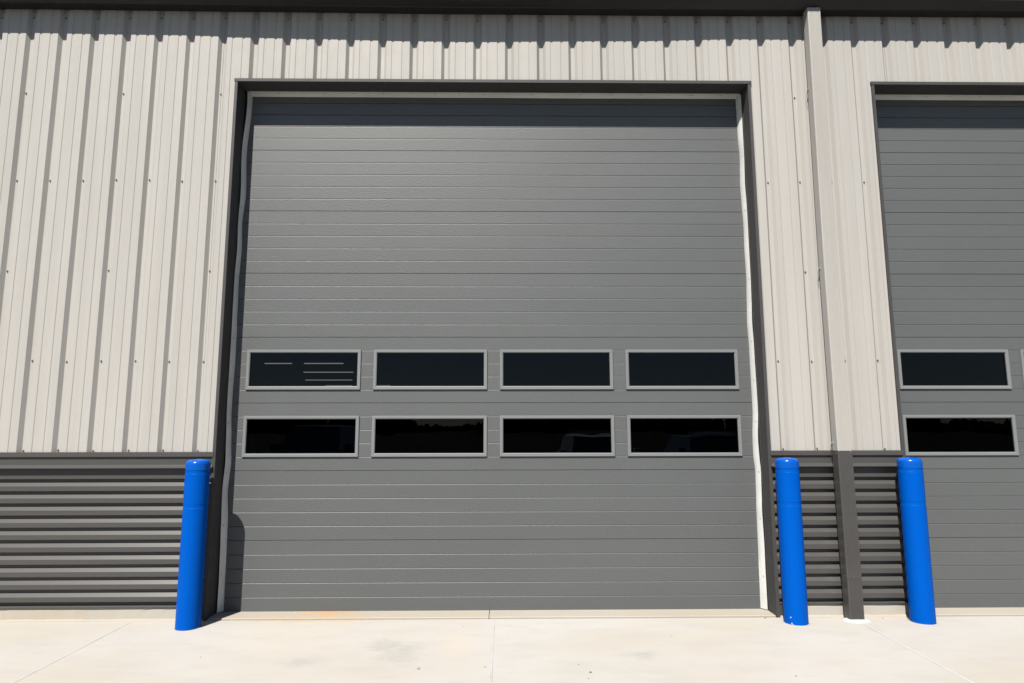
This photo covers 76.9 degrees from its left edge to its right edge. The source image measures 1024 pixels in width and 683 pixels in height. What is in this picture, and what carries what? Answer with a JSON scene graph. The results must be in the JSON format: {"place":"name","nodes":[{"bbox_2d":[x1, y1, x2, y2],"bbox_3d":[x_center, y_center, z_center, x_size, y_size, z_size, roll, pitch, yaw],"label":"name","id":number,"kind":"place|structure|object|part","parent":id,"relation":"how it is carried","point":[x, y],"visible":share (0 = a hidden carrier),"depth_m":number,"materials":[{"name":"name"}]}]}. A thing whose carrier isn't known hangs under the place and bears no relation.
{"place":"outdoors","nodes":[
{"label":"outdoors","id":0,"kind":"place"},
{"bbox_2d":[0,616,1023,682],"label":"pavement","id":1,"kind":"structure","parent":0,"point":[968,649],"depth_m":4.68,"materials":[{"name":"concrete"}]},
{"bbox_2d":[173,459,210,631],"bbox_3d":[-2.641,1.690,5.341,0.228,1.415,0.230,0,-8,-1],"label":"bollard","id":2,"kind":"object","parent":1,"relation":"on","point":[192,551],"visible":0.97,"depth_m":5.28,"materials":[{"name":"blue plastic"}]},
{"bbox_2d":[775,457,810,626],"bbox_3d":[2.362,1.696,5.451,0.222,1.415,0.223,0,-8,-1],"label":"bollard","id":3,"kind":"object","parent":1,"relation":"on","point":[792,556],"visible":0.98,"depth_m":5.38,"materials":[{"name":"blue plastic"}]},
{"bbox_2d":[896,457,938,625],"bbox_3d":[3.423,1.696,5.466,0.222,1.415,0.223,0,-8,-1],"label":"bollard","id":4,"kind":"object","parent":1,"relation":"on","point":[917,559],"visible":0.97,"depth_m":5.40,"materials":[{"name":"blue plastic"}]},
{"label":"ground","id":5,"kind":"structure","parent":0,"visible":0},
{"bbox_2d":[0,9,1023,621],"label":"warehouse building","id":6,"kind":"structure","parent":5,"relation":"on","point":[124,135],"depth_m":5.95,"materials":[{"name":"beige paint"}]},
{"bbox_2d":[222,97,762,611],"bbox_3d":[-0.166,-0.037,6.056,5.020,4.883,0.072,0,-8,-1],"label":"overhead door","id":7,"kind":"structure","parent":6,"relation":"in","point":[492,353],"depth_m":6.00,"materials":[{"name":"grey metal"}]},
{"bbox_3d":[-1.925,0.867,5.887,1.053,0.371,0.030,0,-8,-1],"label":"window","id":8,"kind":"part","parent":7,"relation":"part of","materials":[{"name":"black glass"}]},
{"bbox_3d":[-1.926,0.262,5.970,1.053,0.371,0.030,0,-8,-1],"label":"window","id":9,"kind":"part","parent":7,"relation":"part of","materials":[{"name":"black glass"}]},
{"bbox_3d":[-0.755,0.867,5.903,1.053,0.371,0.030,0,-8,-1],"label":"window","id":10,"kind":"part","parent":7,"relation":"part of","materials":[{"name":"black glass"}]},
{"bbox_3d":[-0.756,0.262,5.986,1.053,0.371,0.030,0,-8,-1],"label":"window","id":11,"kind":"part","parent":7,"relation":"part of","materials":[{"name":"black glass"}]},
{"bbox_2d":[232,337,751,402],"bbox_3d":[-0.166,0.266,6.021,5.020,0.608,0.059,0,-8,-1],"label":"door section","id":12,"kind":"structure","parent":7,"relation":"in","point":[493,345],"depth_m":5.99,"materials":[{"name":"grey metal"}]},
{"bbox_2d":[222,538,762,611],"bbox_3d":[-0.162,2.082,5.773,5.020,0.608,0.059,0,-8,-1],"label":"door section","id":13,"kind":"structure","parent":7,"relation":"in","point":[661,573],"depth_m":5.74,"materials":[{"name":"grey metal"}]},
{"bbox_2d":[227,469,757,539],"bbox_3d":[-0.163,1.477,5.855,5.020,0.608,0.059,0,-8,-1],"label":"door section","id":14,"kind":"structure","parent":7,"relation":"in","point":[661,503],"depth_m":5.83,"materials":[{"name":"grey metal"}]},
{"bbox_2d":[230,403,754,470],"bbox_3d":[-0.165,0.871,5.938,5.020,0.608,0.059,0,-8,-1],"label":"door section","id":15,"kind":"structure","parent":7,"relation":"in","point":[621,460],"depth_m":5.91,"materials":[{"name":"grey metal"}]},
{"bbox_2d":[237,273,747,336],"bbox_3d":[-0.167,-0.339,6.104,5.020,0.608,0.059,0,-8,-1],"label":"door section","id":16,"kind":"structure","parent":7,"relation":"in","point":[269,304],"depth_m":6.07,"materials":[{"name":"grey metal"}]},
{"bbox_2d":[246,97,738,151],"bbox_3d":[-0.170,-2.154,6.353,5.020,0.608,0.059,0,-8,-1],"label":"door section","id":17,"kind":"structure","parent":7,"relation":"in","point":[277,123],"depth_m":6.32,"materials":[{"name":"grey metal"}]},
{"bbox_2d":[240,211,745,273],"bbox_3d":[-0.168,-0.944,6.187,5.020,0.608,0.059,0,-8,-1],"label":"door section","id":18,"kind":"structure","parent":7,"relation":"in","point":[352,242],"depth_m":6.16,"materials":[{"name":"grey metal"}]},
{"bbox_2d":[244,150,741,211],"bbox_3d":[-0.169,-1.549,6.270,5.020,0.608,0.059,0,-8,-1],"label":"door section","id":19,"kind":"structure","parent":7,"relation":"in","point":[276,180],"depth_m":6.24,"materials":[{"name":"grey metal"}]},
{"bbox_3d":[0.414,0.261,6.001,1.053,0.371,0.030,0,-8,-1],"label":"window","id":20,"kind":"part","parent":7,"relation":"part of","materials":[{"name":"black glass"}]},
{"bbox_3d":[0.415,0.866,5.918,1.053,0.371,0.030,0,-8,-1],"label":"window","id":21,"kind":"part","parent":7,"relation":"part of","materials":[{"name":"black glass"}]},
{"bbox_3d":[1.584,0.261,6.016,1.053,0.371,0.030,0,-8,-1],"label":"window","id":22,"kind":"part","parent":7,"relation":"part of","materials":[{"name":"black glass"}]},
{"bbox_3d":[1.585,0.866,5.934,1.053,0.371,0.030,0,-8,-1],"label":"window","id":23,"kind":"part","parent":7,"relation":"part of","materials":[{"name":"black glass"}]},
{"bbox_2d":[0,0,1023,17],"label":"rain gutter","id":24,"kind":"object","parent":6,"relation":"attached to","point":[931,8],"visible":1,"depth_m":6.15,"materials":[{"name":"black metal"}]},
{"bbox_2d":[803,7,870,622],"bbox_3d":[2.883,-0.417,5.798,0.227,5.579,0.165,0,-8,-1],"label":"downspout","id":25,"kind":"object","parent":6,"relation":"attached to","point":[848,534],"visible":1,"depth_m":5.74,"materials":[{"name":"beige paint"}]},
{"bbox_2d":[876,100,1023,607],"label":"overhead door","id":26,"kind":"structure","parent":6,"relation":"in","point":[952,171],"depth_m":6.11,"materials":[{"name":"grey metal"}]},
{"bbox_2d":[876,100,1023,152],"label":"door section","id":27,"kind":"structure","parent":26,"relation":"in","point":[904,126],"depth_m":6.38,"materials":[{"name":"grey metal"}]},
{"bbox_2d":[880,153,1023,212],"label":"door section","id":28,"kind":"structure","parent":26,"relation":"in","point":[912,182],"depth_m":6.30,"materials":[{"name":"grey metal"}]},
{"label":"window","id":29,"kind":"part","parent":26,"relation":"part of","materials":[{"name":"black glass"}]},
{"bbox_2d":[885,213,1023,273],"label":"door section","id":30,"kind":"structure","parent":26,"relation":"in","point":[918,243],"depth_m":6.22,"materials":[{"name":"grey metal"}]},
{"bbox_2d":[890,274,1023,336],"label":"door section","id":31,"kind":"structure","parent":26,"relation":"in","point":[924,305],"depth_m":6.13,"materials":[{"name":"grey metal"}]},
{"bbox_2d":[895,337,1023,401],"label":"door section","id":32,"kind":"structure","parent":26,"relation":"in","point":[1013,345],"depth_m":6.06,"materials":[{"name":"grey metal"}]},
{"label":"window","id":33,"kind":"part","parent":26,"relation":"part of","materials":[{"name":"black glass"}]},
{"bbox_2d":[901,402,1023,468],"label":"door section","id":34,"kind":"structure","parent":26,"relation":"in","point":[907,408],"depth_m":5.99,"materials":[{"name":"grey metal"}]},
{"bbox_2d":[923,469,1023,536],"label":"door section","id":35,"kind":"structure","parent":26,"relation":"in","point":[959,502],"depth_m":5.89,"materials":[{"name":"grey metal"}]},
{"bbox_2d":[929,537,1023,607],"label":"door section","id":36,"kind":"structure","parent":26,"relation":"in","point":[968,572],"depth_m":5.80,"materials":[{"name":"grey metal"}]},
{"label":"window","id":37,"kind":"part","parent":26,"relation":"part of","materials":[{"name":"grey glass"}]}
]}

